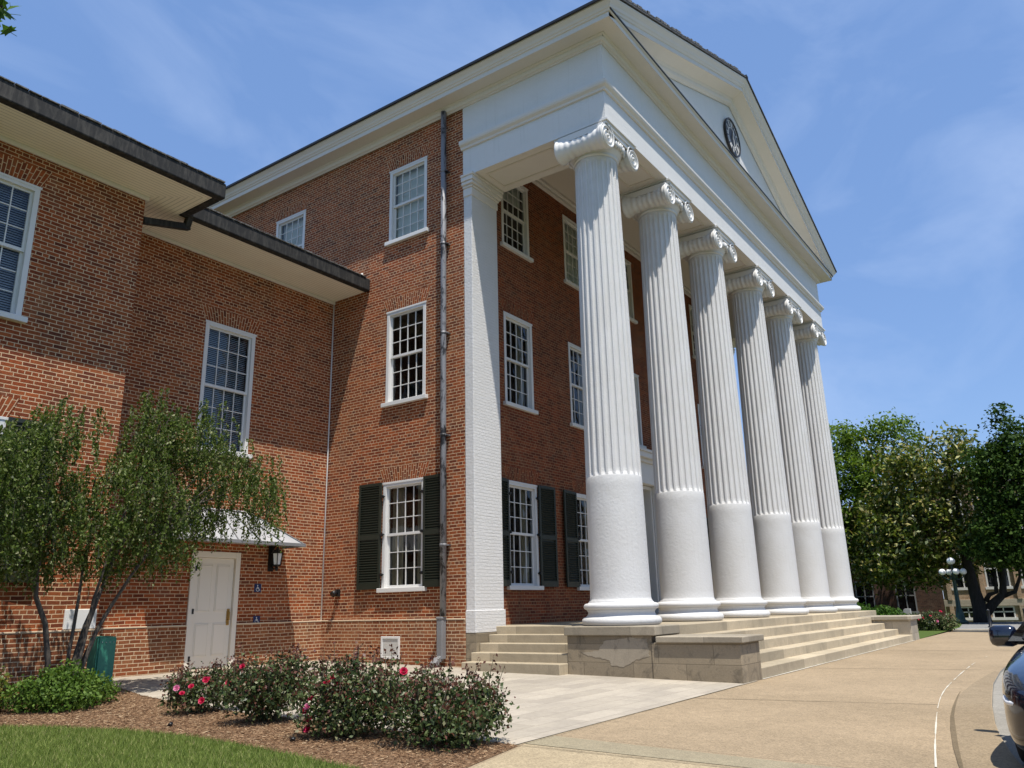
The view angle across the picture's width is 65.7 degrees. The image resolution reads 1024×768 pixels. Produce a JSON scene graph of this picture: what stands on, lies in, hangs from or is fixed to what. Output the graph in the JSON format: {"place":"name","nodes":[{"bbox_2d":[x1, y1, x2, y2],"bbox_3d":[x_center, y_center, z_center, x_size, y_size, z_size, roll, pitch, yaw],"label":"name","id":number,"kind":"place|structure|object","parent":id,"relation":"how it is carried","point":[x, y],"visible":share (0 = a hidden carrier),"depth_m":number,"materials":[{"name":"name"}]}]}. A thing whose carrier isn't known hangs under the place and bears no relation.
{"place":"outdoors","nodes":[
{"label":"outdoors","id":0,"kind":"place"},
{"bbox_2d":[0,723,370,767],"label":"lawn","id":1,"kind":"structure","parent":0,"point":[147,753],"depth_m":6.88,"materials":[{"name":"plant"}]},
{"bbox_2d":[0,0,18,35],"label":"maple tree","id":2,"kind":"object","parent":1,"relation":"on","point":[6,30],"visible":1,"depth_m":3.29,"materials":[{"name":"green plant"}]},
{"bbox_2d":[0,684,517,767],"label":"mulch bed","id":3,"kind":"object","parent":1,"relation":"on","point":[394,758],"visible":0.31,"depth_m":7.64,"materials":[{"name":"brown wood"}]},
{"bbox_2d":[0,666,11,710],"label":"green shrub","id":4,"kind":"object","parent":3,"relation":"on","point":[3,682],"visible":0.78,"depth_m":9.67,"materials":[{"name":"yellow plant"}]},
{"bbox_2d":[0,658,126,713],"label":"green shrub","id":5,"kind":"object","parent":3,"relation":"on","point":[55,691],"visible":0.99,"depth_m":9.71,"materials":[{"name":"green plant"}]},
{"bbox_2d":[86,636,116,683],"bbox_3d":[-6.292,4.252,12.139,0.312,0.760,0.310,-12,-19,34],"label":"litter bin","id":6,"kind":"object","parent":3,"relation":"on","point":[101,656],"visible":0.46,"depth_m":12.06,"materials":[{"name":"green paint"}]},
{"bbox_2d":[0,387,290,679],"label":"weeping tree","id":7,"kind":"object","parent":3,"relation":"on","point":[35,505],"visible":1,"depth_m":11.61,"materials":[{"name":"green plant"}]},
{"bbox_2d":[157,658,250,713],"bbox_3d":[-3.695,3.636,9.574,0.807,0.674,1.131,-12,-19,34],"label":"rose bush","id":8,"kind":"object","parent":3,"relation":"on","point":[187,691],"visible":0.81,"depth_m":9.39,"materials":[{"name":"green plant"}]},
{"bbox_2d":[208,642,327,723],"bbox_3d":[-2.657,3.308,8.803,1.239,0.878,0.965,2,-16,-11],"label":"rose bush","id":9,"kind":"object","parent":3,"relation":"on","point":[262,697],"visible":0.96,"depth_m":8.62,"materials":[{"name":"green plant"}]},
{"bbox_2d":[276,641,437,740],"bbox_3d":[-1.460,3.005,7.797,1.577,0.917,0.989,-4,-16,10],"label":"rose bush","id":10,"kind":"object","parent":3,"relation":"on","point":[343,717],"visible":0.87,"depth_m":7.64,"materials":[{"name":"green plant"}]},
{"bbox_2d":[367,653,519,751],"bbox_3d":[-0.624,2.909,7.277,1.195,0.818,1.183,-12,-19,34],"label":"rose bush","id":11,"kind":"object","parent":3,"relation":"on","point":[456,713],"visible":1,"depth_m":7.15,"materials":[{"name":"green plant"}]},
{"bbox_2d":[112,660,754,744],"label":"paved walk","id":12,"kind":"structure","parent":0,"point":[548,705],"depth_m":10.90,"materials":[{"name":"concrete"}]},
{"bbox_2d":[41,607,952,763],"bbox_3d":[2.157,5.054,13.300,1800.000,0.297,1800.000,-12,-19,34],"label":"ground","id":13,"kind":"structure","parent":0,"point":[510,744],"depth_m":12.68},
{"bbox_2d":[0,76,369,693],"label":"brick wing","id":14,"kind":"structure","parent":13,"relation":"on","point":[132,269],"depth_m":15.25,"materials":[{"name":"brown brick"}]},
{"bbox_2d":[0,395,51,581],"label":"window","id":15,"kind":"structure","parent":14,"relation":"in","point":[7,404],"depth_m":12.21,"materials":[{"name":"white paint"}]},
{"bbox_2d":[0,153,51,323],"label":"window","id":16,"kind":"structure","parent":14,"relation":"in","point":[21,183],"depth_m":12.96,"materials":[{"name":"white paint"}]},
{"bbox_2d":[62,609,96,629],"bbox_3d":[-6.818,3.712,12.530,0.039,0.300,0.500,-12,-19,34],"label":"wall plaque","id":17,"kind":"object","parent":14,"relation":"attached to","point":[69,617],"depth_m":12.48,"materials":[{"name":"white stone"}]},
{"bbox_2d":[188,557,233,668],"bbox_3d":[-5.994,4.541,15.817,0.116,2.100,0.930,-12,-19,34],"label":"door","id":18,"kind":"structure","parent":14,"relation":"in","point":[211,611],"depth_m":15.83,"materials":[{"name":"beige paint"}]},
{"bbox_2d":[194,304,261,458],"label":"window","id":19,"kind":"structure","parent":14,"relation":"in","point":[230,338],"depth_m":17.39,"materials":[{"name":"white paint"}]},
{"bbox_2d":[253,616,259,622],"bbox_3d":[-5.342,4.940,16.602,0.018,0.170,0.170,-12,-19,34],"label":"access sign","id":20,"kind":"object","parent":14,"relation":"attached to","point":[256,619],"visible":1,"depth_m":16.59,"materials":[{"name":"blue metal"}]},
{"bbox_2d":[254,584,260,591],"bbox_3d":[-5.368,4.311,16.763,0.018,0.170,0.170,-12,-19,34],"label":"access sign","id":21,"kind":"object","parent":14,"relation":"attached to","point":[257,587],"visible":1,"depth_m":16.75,"materials":[{"name":"blue metal"}]},
{"bbox_2d":[267,545,282,570],"bbox_3d":[-5.088,3.739,17.077,0.330,0.558,0.299,-12,-19,34],"label":"wall lantern","id":22,"kind":"object","parent":14,"relation":"attached to","point":[275,556],"depth_m":17.02,"materials":[{"name":"black metal"}]},
{"bbox_2d":[208,0,920,683],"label":"brick building","id":23,"kind":"structure","parent":13,"relation":"on","point":[582,248],"depth_m":18.55,"materials":[{"name":"red brick"}]},
{"bbox_2d":[274,197,309,248],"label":"window","id":24,"kind":"structure","parent":23,"relation":"in","point":[291,220],"depth_m":22.00,"materials":[{"name":"white paint"}]},
{"bbox_2d":[330,589,340,596],"bbox_3d":[-3.974,4.694,17.800,0.137,0.177,0.227,-12,-19,34],"label":"wall floodlight","id":25,"kind":"object","parent":23,"relation":"attached to","point":[335,593],"depth_m":17.79,"materials":[{"name":"black metal"}]},
{"bbox_2d":[380,636,399,658],"bbox_3d":[-2.547,5.513,16.596,0.530,0.450,0.029,-12,-19,34],"label":"foundation vent","id":26,"kind":"object","parent":23,"relation":"attached to","point":[386,641],"visible":0.72,"depth_m":16.60,"materials":[{"name":"white paint"}]},
{"bbox_2d":[356,461,446,592],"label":"window","id":27,"kind":"structure","parent":23,"relation":"in","point":[410,534],"depth_m":17.40,"materials":[{"name":"white paint"}]},
{"bbox_2d":[381,286,430,407],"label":"window","id":28,"kind":"structure","parent":23,"relation":"in","point":[406,314],"depth_m":18.69,"materials":[{"name":"white paint"}]},
{"bbox_2d":[384,142,431,246],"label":"window","id":29,"kind":"structure","parent":23,"relation":"in","point":[408,172],"depth_m":19.48,"materials":[{"name":"white paint"}]},
{"bbox_2d":[500,183,533,262],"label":"window","id":30,"kind":"structure","parent":23,"relation":"in","point":[514,202],"depth_m":20.64,"materials":[{"name":"white paint"}]},
{"bbox_2d":[500,297,538,414],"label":"window","id":31,"kind":"structure","parent":23,"relation":"in","point":[518,354],"depth_m":19.52,"materials":[{"name":"white paint"}]},
{"bbox_2d":[501,465,558,589],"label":"window","id":32,"kind":"structure","parent":23,"relation":"in","point":[520,534],"depth_m":18.51,"materials":[{"name":"white paint"}]},
{"bbox_2d":[559,202,578,290],"bbox_3d":[1.745,-3.796,22.626,0.265,2.415,1.484,-12,-19,34],"label":"window","id":33,"kind":"structure","parent":23,"relation":"in","point":[569,219],"depth_m":22.63,"materials":[{"name":"white paint"}]},
{"bbox_2d":[565,329,583,429],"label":"window","id":34,"kind":"structure","parent":23,"relation":"in","point":[574,341],"depth_m":21.66,"materials":[{"name":"white paint"}]},
{"bbox_2d":[563,480,589,590],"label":"window","id":35,"kind":"structure","parent":23,"relation":"in","point":[574,503],"depth_m":19.89,"materials":[{"name":"white paint"}]},
{"bbox_2d":[624,250,637,323],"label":"window","id":36,"kind":"structure","parent":23,"relation":"in","point":[627,256],"depth_m":25.35,"materials":[{"name":"white paint"}]},
{"bbox_2d":[633,363,646,448],"bbox_3d":[3.559,0.579,23.878,0.225,2.655,1.484,-12,-19,34],"label":"window","id":37,"kind":"structure","parent":23,"relation":"in","point":[635,367],"depth_m":24.31,"materials":[{"name":"white paint"}]},
{"bbox_2d":[687,296,695,359],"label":"window","id":38,"kind":"structure","parent":23,"relation":"in","point":[689,299],"depth_m":29.33,"materials":[{"name":"white paint"}]},
{"bbox_2d":[695,394,703,468],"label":"window","id":39,"kind":"structure","parent":23,"relation":"in","point":[697,397],"depth_m":28.12,"materials":[{"name":"white paint"}]},
{"bbox_2d":[705,509,713,590],"bbox_3d":[6.894,5.688,27.159,0.232,2.735,2.014,-12,-19,33],"label":"window","id":40,"kind":"structure","parent":23,"relation":"in","point":[705,509],"depth_m":26.81,"materials":[{"name":"white paint"}]},
{"bbox_2d":[723,117,740,157],"bbox_3d":[6.552,-7.324,23.616,0.089,1.210,1.210,-12,-19,34],"label":"wall clock","id":41,"kind":"object","parent":23,"relation":"attached to","point":[732,138],"depth_m":23.57,"materials":[{"name":"black metal"}]},
{"bbox_2d":[849,524,945,616],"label":"dark brick building","id":42,"kind":"structure","parent":13,"relation":"on","point":[918,600],"depth_m":44.44,"materials":[{"name":"brown brick"}]},
{"bbox_2d":[854,582,875,609],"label":"window","id":43,"kind":"structure","parent":42,"relation":"in","point":[869,598],"depth_m":45.62,"materials":[{"name":"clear glass"}]},
{"bbox_2d":[895,580,919,613],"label":"window","id":44,"kind":"structure","parent":42,"relation":"in","point":[908,601],"depth_m":44.34,"materials":[{"name":"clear glass"}]},
{"bbox_2d":[918,624,961,638],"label":"grass","id":45,"kind":"structure","parent":13,"relation":"on","point":[924,633],"depth_m":27.90,"materials":[{"name":"plant"}]},
{"bbox_2d":[857,602,876,612],"bbox_3d":[11.462,8.118,28.181,2.652,1.526,1.961,-12,-19,34],"label":"evergreen shrub","id":46,"kind":"object","parent":45,"relation":"on","point":[865,608],"visible":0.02,"depth_m":27.90,"materials":[{"name":"green plant"}]},
{"bbox_2d":[829,407,935,559],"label":"light green tree","id":47,"kind":"object","parent":45,"relation":"on","point":[860,474],"visible":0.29,"depth_m":43.46,"materials":[{"name":"green plant"}]},
{"bbox_2d":[869,604,906,614],"bbox_3d":[13.834,8.717,29.508,1.732,1.011,1.077,0,-16,-3],"label":"evergreen shrub","id":48,"kind":"object","parent":45,"relation":"on","point":[881,610],"visible":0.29,"depth_m":29.42,"materials":[{"name":"green plant"}]},
{"bbox_2d":[903,609,911,614],"bbox_3d":[15.187,9.026,30.398,0.319,0.810,0.200,-12,-19,34],"label":"stone marker","id":49,"kind":"object","parent":45,"relation":"on","point":[906,611],"visible":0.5,"depth_m":30.40,"materials":[{"name":"grey stone"}]},
{"bbox_2d":[907,608,960,630],"bbox_3d":[15.542,8.747,29.405,1.828,0.871,1.214,-12,-19,34],"label":"rose bush","id":50,"kind":"object","parent":45,"relation":"on","point":[929,620],"visible":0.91,"depth_m":29.17,"materials":[{"name":"green plant"}]},
{"bbox_2d":[925,471,1023,621],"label":"tan building","id":51,"kind":"structure","parent":13,"relation":"on","point":[1009,608],"depth_m":42.31,"materials":[{"name":"brick"}]},
{"bbox_2d":[951,556,967,589],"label":"window","id":52,"kind":"structure","parent":51,"relation":"in","point":[963,586],"depth_m":43.06,"materials":[{"name":"white paint"}]},
{"bbox_2d":[961,607,972,619],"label":"window","id":53,"kind":"structure","parent":51,"relation":"in","point":[968,611],"depth_m":42.59,"materials":[{"name":"white paint"}]},
{"bbox_2d":[984,561,1012,588],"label":"window","id":54,"kind":"structure","parent":51,"relation":"in","point":[989,580],"depth_m":42.27,"materials":[{"name":"white paint"}]},
{"bbox_2d":[992,606,1018,619],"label":"window","id":55,"kind":"structure","parent":51,"relation":"in","point":[1001,612],"depth_m":41.64,"materials":[{"name":"white paint"}]},
{"bbox_2d":[953,629,1016,630],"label":"kerb","id":56,"kind":"structure","parent":13,"relation":"on","point":[971,629],"depth_m":29.20,"materials":[{"name":"concrete"}]},
{"bbox_2d":[0,0,1023,596],"label":"sky","id":57,"kind":"structure","parent":0,"point":[898,125],"materials":[{"name":"blue"}]},
{"bbox_2d":[467,631,1023,767],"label":"plaza","id":58,"kind":"structure","parent":0,"point":[851,727],"depth_m":8.94,"materials":[{"name":"beige concrete"}]},
{"bbox_2d":[473,744,741,767],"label":"pale slab","id":59,"kind":"structure","parent":58,"relation":"on","point":[530,756],"depth_m":6.46,"materials":[{"name":"beige concrete"}]},
{"bbox_2d":[524,745,735,767],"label":"pavement joint","id":60,"kind":"object","parent":59,"relation":"on","point":[630,756],"visible":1,"depth_m":6.56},
{"bbox_2d":[519,687,730,744],"bbox_3d":[1.731,3.880,9.519,0.006,0.002,5.941,-12,-19,33],"label":"pavement joint","id":61,"kind":"object","parent":58,"relation":"on","point":[615,718],"visible":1,"depth_m":8.44,"materials":[{"name":"grey concrete"}]},
{"bbox_2d":[526,736,836,767],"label":"concrete band","id":62,"kind":"object","parent":58,"relation":"on","point":[622,748],"visible":1,"depth_m":6.74,"materials":[{"name":"beige concrete"}]},
{"bbox_2d":[559,735,849,767],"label":"pavement joint","id":63,"kind":"object","parent":58,"relation":"on","point":[722,753],"visible":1,"depth_m":6.58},
{"bbox_2d":[716,698,909,703],"bbox_3d":[3.766,4.010,10.043,2.932,0.046,0.020,-6,-16,17],"label":"pavement joint","id":64,"kind":"object","parent":58,"relation":"on","point":[829,701],"visible":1,"depth_m":10.10,"materials":[{"name":"concrete"}]},
{"bbox_2d":[763,640,914,678],"bbox_3d":[7.954,6.156,18.099,0.047,0.001,13.500,-12,-19,34],"label":"sealant line","id":65,"kind":"object","parent":58,"relation":"on","point":[831,661],"visible":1,"depth_m":15.96,"materials":[{"name":"white paint"}]},
{"bbox_2d":[934,663,973,766],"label":"painted line","id":66,"kind":"object","parent":58,"relation":"on","point":[935,759],"visible":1,"depth_m":7.52,"materials":[{"name":"white paint"}]},
{"bbox_2d":[950,692,963,767],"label":"kerb","id":67,"kind":"structure","parent":58,"relation":"on","point":[955,740],"depth_m":7.40,"materials":[{"name":"concrete"}]},
{"bbox_2d":[951,631,987,631],"bbox_3d":[27.683,6.691,21.533,28.100,0.027,0.650,-12,-19,34],"label":"road edge","id":68,"kind":"object","parent":58,"relation":"on","point":[969,631],"visible":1,"depth_m":28.86,"materials":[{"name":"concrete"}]},
{"bbox_2d":[954,671,1021,767],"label":"apron","id":69,"kind":"object","parent":58,"relation":"on","point":[981,744],"visible":1,"depth_m":7.70,"materials":[{"name":"beige concrete"}]},
{"bbox_2d":[956,621,1022,628],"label":"pavement","id":70,"kind":"structure","parent":0,"point":[972,625],"depth_m":33.13,"materials":[{"name":"grey concrete"}]},
{"bbox_2d":[842,421,1022,622],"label":"magnolia tree","id":71,"kind":"object","parent":70,"relation":"on","point":[903,548],"visible":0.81,"depth_m":38.66,"materials":[{"name":"green plant"}]},
{"bbox_2d":[939,558,968,623],"bbox_3d":[20.033,9.312,35.833,0.912,2.893,0.912,9,-19,-33],"label":"street lamp","id":72,"kind":"object","parent":70,"relation":"on","point":[959,614],"visible":0.98,"depth_m":35.77,"materials":[{"name":"metal"}]},
{"bbox_2d":[944,402,1023,578],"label":"dark maple tree","id":73,"kind":"object","parent":70,"relation":"on","point":[1001,456],"visible":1,"depth_m":34.90,"materials":[{"name":"green plant"}]},
{"bbox_2d":[986,609,991,626],"bbox_3d":[18.462,9.059,30.709,0.180,0.690,0.180,-12,-19,34],"label":"bollard","id":74,"kind":"object","parent":70,"relation":"on","point":[989,617],"visible":0.85,"depth_m":30.67,"materials":[{"name":"black metal"}]},
{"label":"road","id":75,"kind":"structure","parent":0,"visible":0},
{"bbox_2d":[988,621,1023,761],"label":"parked car","id":76,"kind":"object","parent":75,"relation":"on","point":[1013,673],"visible":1,"depth_m":6.20,"materials":[{"name":"blue paint"}]},
{"bbox_2d":[992,666,1023,767],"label":"gutter pan","id":77,"kind":"object","parent":75,"relation":"on","point":[999,714],"visible":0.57,"depth_m":8.87,"materials":[{"name":"concrete"}]}
]}

